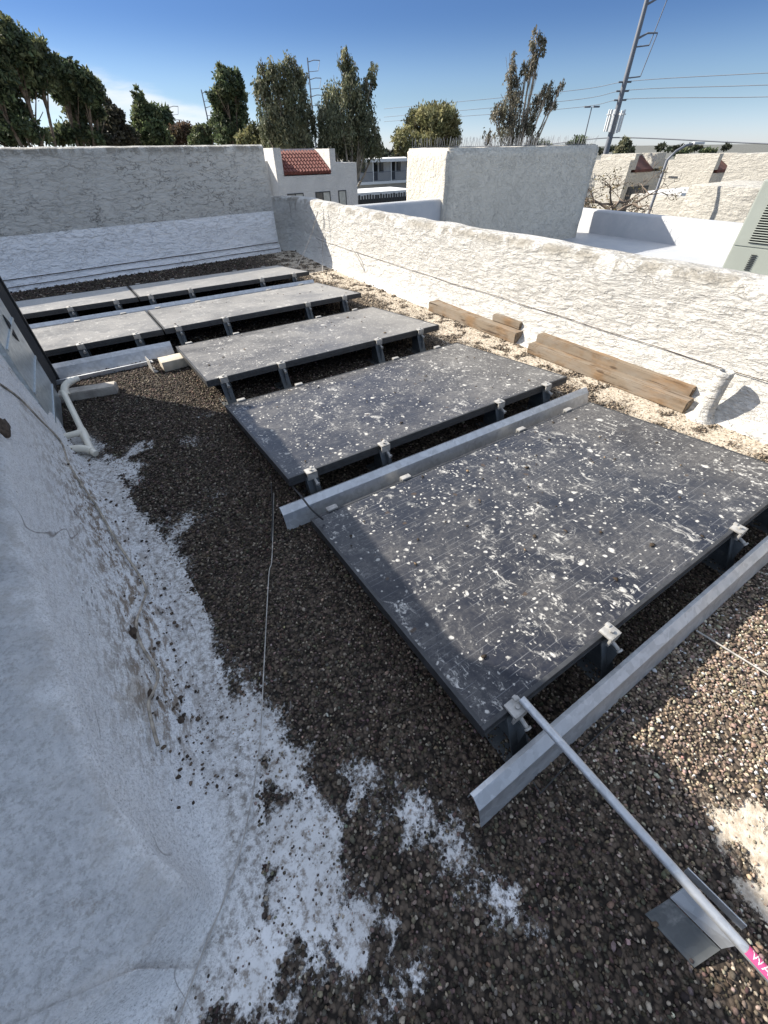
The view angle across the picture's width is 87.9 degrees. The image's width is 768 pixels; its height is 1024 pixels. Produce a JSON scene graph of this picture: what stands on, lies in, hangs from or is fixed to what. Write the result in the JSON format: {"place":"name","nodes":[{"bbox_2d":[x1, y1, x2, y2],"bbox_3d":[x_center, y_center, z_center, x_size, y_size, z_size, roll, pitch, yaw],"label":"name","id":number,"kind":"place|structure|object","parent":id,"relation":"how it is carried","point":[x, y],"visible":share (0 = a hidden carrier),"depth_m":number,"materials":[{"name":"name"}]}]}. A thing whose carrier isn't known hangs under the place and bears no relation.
{"place":"outdoors","nodes":[
{"label":"outdoors","id":0,"kind":"place"},
{"bbox_2d":[0,0,767,149],"label":"sky","id":1,"kind":"structure","parent":0,"point":[428,50],"materials":[{"name":"blue"}]},
{"bbox_2d":[374,144,767,159],"bbox_3d":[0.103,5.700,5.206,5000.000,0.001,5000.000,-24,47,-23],"label":"street ground","id":2,"kind":"structure","parent":0,"point":[747,148],"depth_m":585.57,"materials":[{"name":"grey asphalt"}]},
{"bbox_2d":[0,10,64,146],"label":"pine tree","id":3,"kind":"object","parent":2,"relation":"on","point":[30,65],"visible":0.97,"depth_m":15.02,"materials":[{"name":"green plant"}]},
{"bbox_2d":[45,52,108,146],"bbox_3d":[-13.501,-14.752,19.897,3.085,10.835,2.266,-24,47,-23],"label":"pine tree","id":4,"kind":"object","parent":2,"relation":"on","point":[79,95],"visible":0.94,"depth_m":17.20,"materials":[{"name":"green plant"}]},
{"bbox_2d":[92,96,141,145],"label":"pine tree","id":5,"kind":"object","parent":2,"relation":"on","point":[118,130],"visible":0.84,"depth_m":28.15,"materials":[{"name":"green plant"}]},
{"bbox_2d":[127,84,175,145],"bbox_3d":[-17.843,-26.545,32.394,3.640,11.464,2.742,-24,47,-23],"label":"pine tree","id":6,"kind":"object","parent":2,"relation":"on","point":[147,122],"visible":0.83,"depth_m":29.66,"materials":[{"name":"green plant"}]},
{"bbox_2d":[155,102,175,126],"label":"palm tree","id":7,"kind":"object","parent":2,"relation":"on","point":[167,115],"visible":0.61,"depth_m":39.63,"materials":[{"name":"green plant"}]},
{"bbox_2d":[166,120,192,144],"bbox_3d":[-18.756,-32.484,40.023,2.708,9.970,3.187,21,47,22],"label":"bush","id":8,"kind":"object","parent":2,"relation":"on","point":[180,131],"visible":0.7,"depth_m":36.78,"materials":[{"name":"brown plant"}]},
{"bbox_2d":[187,118,217,144],"bbox_3d":[-15.688,-29.945,37.263,3.019,9.865,2.348,-24,47,-23],"label":"bush","id":9,"kind":"object","parent":2,"relation":"on","point":[201,133],"visible":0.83,"depth_m":34.26,"materials":[{"name":"green plant"}]},
{"bbox_2d":[201,89,213,143],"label":"power pole","id":10,"kind":"object","parent":2,"relation":"on","point":[205,106],"visible":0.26,"depth_m":93.70,"materials":[{"name":"grey metal"}]},
{"bbox_2d":[204,60,249,144],"bbox_3d":[-11.125,-26.131,31.213,3.419,12.281,3.113,25,49,26],"label":"pine tree","id":11,"kind":"object","parent":2,"relation":"on","point":[227,96],"visible":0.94,"depth_m":28.21,"materials":[{"name":"green plant"}]},
{"bbox_2d":[233,119,267,147],"bbox_3d":[-9.053,-24.000,30.961,3.261,9.406,2.077,-5,43,-5],"label":"bush","id":12,"kind":"object","parent":2,"relation":"on","point":[249,134],"visible":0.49,"depth_m":27.95,"materials":[{"name":"green plant"}]},
{"bbox_2d":[250,49,318,148],"bbox_3d":[-6.477,-24.058,28.798,4.335,12.330,2.824,-9,43,-9],"label":"eucalyptus tree","id":13,"kind":"object","parent":2,"relation":"on","point":[287,121],"visible":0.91,"depth_m":25.89,"materials":[{"name":"green plant"}]},
{"bbox_2d":[263,148,357,204],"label":"tile roof house","id":14,"kind":"structure","parent":2,"relation":"on","point":[322,174],"depth_m":25.29,"materials":[{"name":"paint"}]},
{"bbox_2d":[287,193,303,195],"bbox_3d":[-5.585,-19.683,25.483,1.096,1.100,0.050,-24,47,-23],"label":"window","id":15,"kind":"structure","parent":14,"relation":"in","point":[293,194],"depth_m":25.16,"materials":[{"name":"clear glass"}]},
{"bbox_2d":[315,191,330,200],"bbox_3d":[-3.973,-20.404,26.240,1.069,1.100,0.050,-24,47,-23],"label":"window","id":16,"kind":"structure","parent":14,"relation":"in","point":[325,195],"depth_m":26.03,"materials":[{"name":"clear glass"}]},
{"bbox_2d":[338,190,346,204],"bbox_3d":[-2.777,-20.955,26.819,0.584,1.100,0.050,-24,47,-23],"label":"window","id":17,"kind":"structure","parent":14,"relation":"in","point":[341,193],"depth_m":26.69,"materials":[{"name":"grey glass"}]},
{"bbox_2d":[307,58,321,148],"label":"power pole","id":18,"kind":"object","parent":2,"relation":"on","point":[313,88],"visible":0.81,"depth_m":81.24,"materials":[{"name":"grey metal"}]},
{"bbox_2d":[314,45,385,187],"bbox_3d":[-2.360,-24.589,29.135,4.752,12.558,4.786,-24,47,-23],"label":"eucalyptus tree","id":19,"kind":"object","parent":2,"relation":"on","point":[357,141],"visible":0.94,"depth_m":26.37,"materials":[{"name":"green plant"}]},
{"bbox_2d":[340,157,407,199],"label":"apartment block","id":20,"kind":"structure","parent":2,"relation":"on","point":[388,172],"depth_m":57.38,"materials":[{"name":"paint"}]},
{"bbox_2d":[373,162,377,176],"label":"door","id":21,"kind":"structure","parent":20,"relation":"in","point":[375,165],"depth_m":56.69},
{"bbox_2d":[379,162,383,172],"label":"window","id":22,"kind":"structure","parent":20,"relation":"in","point":[381,167],"depth_m":57.00,"materials":[{"name":"black glass"}]},
{"bbox_2d":[392,162,394,178],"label":"door","id":23,"kind":"structure","parent":20,"relation":"in","point":[393,163],"depth_m":57.89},
{"bbox_2d":[396,162,400,171],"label":"window","id":24,"kind":"structure","parent":20,"relation":"in","point":[398,164],"depth_m":58.22,"materials":[{"name":"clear glass"}]},
{"bbox_2d":[358,187,405,199],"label":"carport","id":25,"kind":"object","parent":2,"relation":"on","point":[375,191],"visible":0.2,"depth_m":41.70,"materials":[{"name":"white paint"}]},
{"bbox_2d":[358,192,406,204],"bbox_3d":[0.355,-29.086,39.935,7.070,4.524,0.100,-24,47,-23],"label":"slat fence","id":26,"kind":"object","parent":2,"relation":"on","point":[384,199],"visible":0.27,"depth_m":38.40,"materials":[{"name":"black metal"}]},
{"bbox_2d":[389,99,462,158],"bbox_3d":[2.878,-22.202,28.250,4.452,10.078,3.534,13,44,15],"label":"olive tree","id":27,"kind":"object","parent":2,"relation":"on","point":[432,120],"visible":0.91,"depth_m":25.36,"materials":[{"name":"green plant"}]},
{"bbox_2d":[314,141,732,157],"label":"distant trees","id":28,"kind":"object","parent":2,"relation":"on","point":[660,147],"visible":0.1,"depth_m":112.89,"materials":[{"name":"green plant"}]},
{"bbox_2d":[482,24,565,145],"bbox_3d":[8.109,-21.429,25.516,4.232,12.472,2.375,1,42,2],"label":"eucalyptus tree","id":29,"kind":"object","parent":2,"relation":"on","point":[526,127],"visible":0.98,"depth_m":22.98,"materials":[{"name":"green plant"}]},
{"bbox_2d":[532,134,587,144],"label":"bush","id":30,"kind":"object","parent":2,"relation":"on","point":[581,141],"visible":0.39,"depth_m":41.26,"materials":[{"name":"green plant"}]},
{"bbox_2d":[584,106,599,136],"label":"floodlight pole","id":31,"kind":"object","parent":2,"relation":"on","point":[589,115],"visible":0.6,"depth_m":49.65,"materials":[{"name":"grey metal"}]},
{"bbox_2d":[612,134,635,153],"bbox_3d":[21.125,-29.617,37.278,2.347,8.358,1.626,-24,47,-23],"label":"bush","id":32,"kind":"object","parent":2,"relation":"on","point":[625,143],"visible":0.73,"depth_m":34.74,"materials":[{"name":"green plant"}]},
{"bbox_2d":[585,153,669,210],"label":"townhouse","id":33,"kind":"structure","parent":2,"relation":"on","point":[637,168],"depth_m":22.83,"materials":[{"name":"beige paint"}]},
{"bbox_2d":[622,185,648,210],"bbox_3d":[14.746,-18.392,23.441,2.000,1.200,0.058,-24,47,-23],"label":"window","id":34,"kind":"structure","parent":33,"relation":"in","point":[630,190],"depth_m":23.04,"materials":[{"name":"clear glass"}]},
{"bbox_2d":[603,0,666,153],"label":"transmission pole","id":35,"kind":"object","parent":2,"relation":"on","point":[616,114],"visible":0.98,"depth_m":37.99,"materials":[{"name":"grey metal"}]},
{"bbox_2d":[385,73,764,108],"bbox_3d":[16.804,-45.933,44.148,4.194,0.963,54.302,-25,47,-24],"label":"power line","id":36,"kind":"object","parent":35,"relation":"attached to","point":[614,83],"visible":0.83,"depth_m":36.49,"materials":[{"name":"grey metal"}]},
{"bbox_2d":[384,96,767,121],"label":"power line","id":37,"kind":"object","parent":35,"relation":"attached to","point":[639,98],"visible":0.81,"depth_m":35.56,"materials":[{"name":"grey metal"}]},
{"bbox_2d":[389,85,762,116],"bbox_3d":[16.968,-45.432,44.491,4.258,0.976,54.637,-25,47,-24],"label":"power line","id":38,"kind":"object","parent":35,"relation":"attached to","point":[632,89],"visible":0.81,"depth_m":36.21,"materials":[{"name":"grey metal"}]},
{"bbox_2d":[553,137,767,143],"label":"power line","id":39,"kind":"object","parent":35,"relation":"attached to","point":[679,139],"visible":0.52,"depth_m":36.03,"materials":[{"name":"grey metal"}]},
{"bbox_2d":[584,162,685,213],"bbox_3d":[4.741,-3.810,9.991,2.111,7.467,1.701,-24,47,-23],"label":"bare tree","id":40,"kind":"object","parent":2,"relation":"on","point":[613,205],"visible":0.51,"depth_m":7.68,"materials":[{"name":"brown plant"}]},
{"bbox_2d":[647,187,688,195],"bbox_3d":[11.689,-10.088,17.532,3.000,6.379,1.325,-24,47,-23],"label":"white annex","id":41,"kind":"object","parent":2,"relation":"on","point":[679,190],"visible":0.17,"depth_m":14.97,"materials":[{"name":"paint"}]},
{"bbox_2d":[647,142,704,213],"bbox_3d":[7.452,-6.156,12.307,0.795,7.732,0.110,-1,42,1],"label":"street lamp","id":42,"kind":"object","parent":2,"relation":"on","point":[666,163],"visible":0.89,"depth_m":9.97,"materials":[{"name":"grey metal"}]},
{"bbox_2d":[673,146,718,158],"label":"bush","id":43,"kind":"object","parent":2,"relation":"on","point":[707,149],"visible":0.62,"depth_m":47.45,"materials":[{"name":"green plant"}]},
{"bbox_2d":[659,153,735,189],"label":"townhouse","id":44,"kind":"structure","parent":2,"relation":"on","point":[686,170],"depth_m":20.10,"materials":[{"name":"beige paint"}]},
{"bbox_2d":[665,173,681,181],"bbox_3d":[15.127,-17.504,20.836,0.058,0.330,0.719,-24,47,-23],"label":"window","id":45,"kind":"structure","parent":44,"relation":"in","point":[670,176],"depth_m":20.81,"materials":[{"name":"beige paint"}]},
{"bbox_2d":[677,180,763,222],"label":"stucco outbuilding","id":46,"kind":"structure","parent":2,"relation":"on","point":[730,201],"depth_m":10.11,"materials":[{"name":"beige paint"}]},
{"bbox_2d":[721,152,767,181],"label":"townhouse","id":47,"kind":"structure","parent":2,"relation":"on","point":[748,166],"depth_m":16.17,"materials":[{"name":"beige paint"}]},
{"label":"roof slab","id":48,"kind":"structure","parent":2,"relation":"on","visible":0},
{"bbox_2d":[11,250,767,1023],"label":"roof deck","id":49,"kind":"structure","parent":48,"relation":"on","point":[261,956],"depth_m":0.99,"materials":[{"name":"gravel"}]},
{"bbox_2d":[0,276,62,425],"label":"air handler","id":50,"kind":"object","parent":49,"relation":"on","point":[23,353],"visible":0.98,"depth_m":2.29,"materials":[{"name":"grey metal"}]},
{"bbox_2d":[15,286,138,318],"bbox_3d":[-3.456,-1.980,3.909,1.834,0.185,1.096,-24,47,-23],"label":"solar panel","id":51,"kind":"object","parent":49,"relation":"on","point":[70,303],"visible":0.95,"depth_m":3.91,"materials":[{"name":"glass"}]},
{"bbox_2d":[60,376,98,456],"bbox_3d":[-1.833,-0.566,2.341,0.184,0.169,0.815,-24,47,-23],"label":"drain pipe","id":52,"kind":"object","parent":49,"relation":"on","point":[83,434],"visible":0.94,"depth_m":2.27,"materials":[{"name":"plastic"}]},
{"bbox_2d":[32,310,163,357],"bbox_3d":[-2.807,-1.333,3.187,1.834,0.185,1.096,-24,47,-23],"label":"solar panel","id":53,"kind":"object","parent":49,"relation":"on","point":[81,337],"visible":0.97,"depth_m":3.23,"materials":[{"name":"glass"}]},
{"bbox_2d":[56,361,147,384],"bbox_3d":[-2.545,-0.832,2.749,1.720,0.030,0.015,-24,47,-23],"label":"edge strip","id":54,"kind":"object","parent":49,"relation":"on","point":[105,372],"depth_m":2.97,"materials":[{"name":"metal"}]},
{"bbox_2d":[52,341,174,378],"bbox_3d":[-2.643,-0.904,2.774,2.230,0.102,0.060,-24,47,-23],"label":"wind deflector","id":55,"kind":"object","parent":49,"relation":"on","point":[76,367],"visible":0.56,"depth_m":3.03,"materials":[{"name":"metal"}]},
{"bbox_2d":[0,353,266,1023],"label":"coated curb","id":56,"kind":"structure","parent":49,"relation":"on","point":[117,867],"depth_m":0.90,"materials":[{"name":"white paint"}]},
{"bbox_2d":[0,418,10,437],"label":"mud clump","id":57,"kind":"object","parent":56,"relation":"on","point":[5,429],"visible":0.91,"depth_m":1.44,"materials":[{"name":"brown soil"}]},
{"bbox_2d":[0,383,159,746],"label":"muddy rope","id":58,"kind":"object","parent":56,"relation":"on","point":[149,712],"visible":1,"depth_m":1.45,"materials":[{"name":"fabric"}]},
{"bbox_2d":[129,627,136,639],"bbox_3d":[-0.791,0.384,1.261,0.028,0.034,0.047,-34,52,-31],"label":"mud clump","id":59,"kind":"object","parent":56,"relation":"on","point":[132,632],"visible":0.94,"depth_m":1.25,"materials":[{"name":"brown soil"}]},
{"bbox_2d":[147,689,154,699],"bbox_3d":[-0.656,0.515,1.124,0.017,0.018,0.035,-24,47,-23],"label":"mud clump","id":60,"kind":"object","parent":56,"relation":"on","point":[149,692],"visible":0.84,"depth_m":1.12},
{"bbox_2d":[177,716,184,723],"bbox_3d":[-0.572,0.586,1.124,0.020,0.012,0.020,-24,47,-23],"label":"mud clump","id":61,"kind":"object","parent":56,"relation":"on","point":[181,719],"visible":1,"depth_m":1.12,"materials":[{"name":"brown soil"}]},
{"bbox_2d":[0,145,280,292],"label":"stucco wall","id":62,"kind":"structure","parent":49,"relation":"on","point":[71,215],"depth_m":5.09,"materials":[{"name":"white paint"}]},
{"bbox_2d":[145,357,156,372],"bbox_3d":[-1.746,-1.111,2.994,0.031,0.090,0.120,-30,50,-28],"label":"angle bracket","id":63,"kind":"object","parent":49,"relation":"on","point":[149,362],"visible":1,"depth_m":2.98,"materials":[{"name":"silver metal"}]},
{"bbox_2d":[29,279,313,328],"bbox_3d":[-2.518,-1.904,3.866,4.050,0.102,0.060,-24,47,-23],"label":"wind deflector","id":64,"kind":"object","parent":49,"relation":"on","point":[105,314],"visible":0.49,"depth_m":3.99,"materials":[{"name":"metal"}]},
{"bbox_2d":[128,265,308,304],"bbox_3d":[-1.907,-2.673,4.637,1.834,0.185,1.096,-24,47,-23],"label":"solar panel","id":65,"kind":"object","parent":49,"relation":"on","point":[152,292],"visible":0.95,"depth_m":4.47,"materials":[{"name":"glass"}]},
{"bbox_2d":[176,494,273,1023],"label":"loose cord","id":66,"kind":"object","parent":49,"relation":"on","point":[250,801],"visible":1,"depth_m":0.97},
{"bbox_2d":[147,282,360,345],"bbox_3d":[-1.258,-2.025,3.914,1.834,0.185,1.096,-24,47,-23],"label":"solar panel","id":67,"kind":"object","parent":49,"relation":"on","point":[198,314],"visible":0.94,"depth_m":3.76,"materials":[{"name":"glass"}]},
{"bbox_2d":[174,283,732,658],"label":"bird droppings","id":68,"kind":"object","parent":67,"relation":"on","point":[535,536],"visible":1,"depth_m":1.74,"materials":[{"name":"white"}]},
{"bbox_2d":[176,307,438,405],"bbox_3d":[-0.593,-1.365,3.179,1.834,0.185,1.096,-24,47,-23],"label":"solar panel","id":69,"kind":"object","parent":49,"relation":"on","point":[266,350],"visible":1,"depth_m":3.03,"materials":[{"name":"glass"}]},
{"bbox_2d":[10,250,767,1023],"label":"roof gravel","id":70,"kind":"structure","parent":49,"relation":"on","point":[668,606],"depth_m":1.16,"materials":[{"name":"brown gravel"}]},
{"bbox_2d":[58,381,118,402],"bbox_3d":[-2.002,-0.813,2.699,0.347,0.058,0.103,-16,45,-16],"label":"wood plank","id":71,"kind":"object","parent":70,"relation":"on","point":[94,390],"visible":0.83,"depth_m":2.68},
{"bbox_2d":[158,353,188,371],"bbox_3d":[-1.593,-1.155,3.053,0.220,0.070,0.130,-26,48,-25],"label":"concrete block","id":72,"kind":"object","parent":70,"relation":"on","point":[172,362],"depth_m":3.01,"materials":[{"name":"beige concrete"}]},
{"bbox_2d":[271,483,272,540],"bbox_3d":[-0.508,-0.010,1.805,0.010,0.011,0.391,-8,43,-8],"label":"ground cable","id":73,"kind":"object","parent":70,"relation":"on","point":[272,512],"visible":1,"depth_m":1.78,"materials":[{"name":"grey metal"}]},
{"bbox_2d":[533,706,630,794],"bbox_3d":[0.545,0.629,1.084,0.383,0.009,0.028,-24,47,-23],"label":"bent wire","id":74,"kind":"object","parent":70,"relation":"on","point":[579,752],"visible":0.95,"depth_m":1.07,"materials":[{"name":"grey metal"}]},
{"bbox_2d":[645,868,746,967],"bbox_3d":[0.647,0.836,0.820,0.141,0.081,0.122,-24,47,-23],"label":"pole foot","id":75,"kind":"object","parent":70,"relation":"on","point":[683,933],"visible":0.86,"depth_m":0.82},
{"bbox_2d":[696,630,767,674],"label":"panel wire","id":76,"kind":"object","parent":70,"relation":"on","point":[740,657],"visible":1,"depth_m":1.27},
{"bbox_2d":[225,343,566,498],"bbox_3d":[0.092,-0.700,2.437,1.834,0.185,1.096,-24,47,-23],"label":"solar panel","id":77,"kind":"object","parent":49,"relation":"on","point":[347,423],"visible":0.97,"depth_m":2.28,"materials":[{"name":"glass"}]},
{"bbox_2d":[279,387,588,529],"bbox_3d":[0.421,-0.351,2.107,2.030,0.102,0.060,-24,47,-23],"label":"wind deflector","id":78,"kind":"object","parent":49,"relation":"on","point":[296,513],"visible":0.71,"depth_m":1.98,"materials":[{"name":"metal"}]},
{"bbox_2d":[428,300,522,343],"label":"timber beam","id":79,"kind":"structure","parent":49,"relation":"on","point":[485,325],"depth_m":3.58,"materials":[{"name":"brown wood"}]},
{"bbox_2d":[492,313,522,329],"bbox_3d":[1.082,-1.643,3.416,0.114,0.058,0.312,-26,48,-24],"label":"timber offcut","id":80,"kind":"object","parent":79,"relation":"on","point":[507,321],"visible":0.7,"depth_m":3.38,"materials":[{"name":"brown wood"}]},
{"bbox_2d":[311,402,767,761],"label":"solar panel","id":81,"kind":"object","parent":49,"relation":"on","point":[450,615],"visible":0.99,"depth_m":1.48,"materials":[{"name":"black glass"}]},
{"bbox_2d":[291,486,323,519],"bbox_3d":[-0.346,-0.054,1.688,0.035,0.058,0.283,-29,49,-27],"label":"black lead","id":82,"kind":"object","parent":81,"relation":"on","point":[307,504],"visible":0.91,"depth_m":1.63,"materials":[{"name":"rubber"}]},
{"bbox_2d":[518,696,767,982],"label":"conduit pole","id":83,"kind":"object","parent":81,"relation":"attached to","point":[738,941],"visible":1,"depth_m":0.82,"materials":[{"name":"metal"}]},
{"bbox_2d":[527,341,693,412],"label":"timber beam","id":84,"kind":"structure","parent":49,"relation":"on","point":[667,398],"depth_m":2.69,"materials":[{"name":"brown wood"}]},
{"bbox_2d":[536,332,696,396],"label":"timber beam","id":85,"kind":"structure","parent":49,"relation":"on","point":[640,372],"depth_m":2.73,"materials":[{"name":"brown wood"}]},
{"bbox_2d":[468,536,767,826],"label":"wind deflector","id":86,"kind":"object","parent":49,"relation":"on","point":[499,789],"visible":0.98,"depth_m":1.13,"materials":[{"name":"metal"}]},
{"bbox_2d":[685,368,734,424],"bbox_3d":[1.896,-0.667,2.293,0.172,0.292,0.175,-24,47,-23],"label":"vent pipe","id":87,"kind":"object","parent":49,"relation":"on","point":[703,412],"visible":0.98,"depth_m":2.28,"materials":[{"name":"white paint"}]},
{"bbox_2d":[271,196,767,443],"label":"parapet wall","id":88,"kind":"structure","parent":48,"relation":"on","point":[697,325],"depth_m":2.88,"materials":[{"name":"white paint"}]},
{"bbox_2d":[295,212,317,267],"bbox_3d":[-1.109,-3.720,5.430,0.166,0.571,0.591,23,48,24],"label":"corner wire","id":89,"kind":"object","parent":88,"relation":"hanging from","point":[308,241],"visible":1,"depth_m":5.54,"materials":[{"name":"grey metal"}]},
{"bbox_2d":[322,215,323,271],"bbox_3d":[-0.821,-3.606,5.279,0.081,0.616,0.682,-3,42,-2],"label":"drop wire","id":90,"kind":"object","parent":88,"relation":"attached to","point":[322,248],"visible":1,"depth_m":5.42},
{"bbox_2d":[561,231,728,267],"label":"neighbour roof","id":91,"kind":"structure","parent":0,"point":[675,252],"depth_m":6.24,"materials":[{"name":"white paint"}]},
{"bbox_2d":[353,198,440,220],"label":"parapet","id":92,"kind":"structure","parent":91,"relation":"on","point":[428,208],"depth_m":5.37,"materials":[{"name":"white paint"}]},
{"bbox_2d":[406,135,598,239],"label":"stucco block","id":93,"kind":"structure","parent":91,"relation":"on","point":[537,190],"depth_m":5.87,"materials":[{"name":"white paint"}]},
{"bbox_2d":[722,179,767,274],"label":"package unit","id":94,"kind":"object","parent":91,"relation":"on","point":[748,252],"visible":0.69,"depth_m":3.51,"materials":[{"name":"grey metal"}]},
{"bbox_2d":[626,193,684,215],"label":"garden wall","id":95,"kind":"structure","parent":0,"point":[662,205],"depth_m":11.99,"materials":[{"name":"beige paint"}]},
{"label":"neighbour roof slab","id":96,"kind":"structure","parent":0,"visible":0},
{"bbox_2d":[577,207,742,252],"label":"side parapet","id":97,"kind":"structure","parent":96,"relation":"on","point":[712,235],"depth_m":6.49,"materials":[{"name":"white paint"}]}
]}

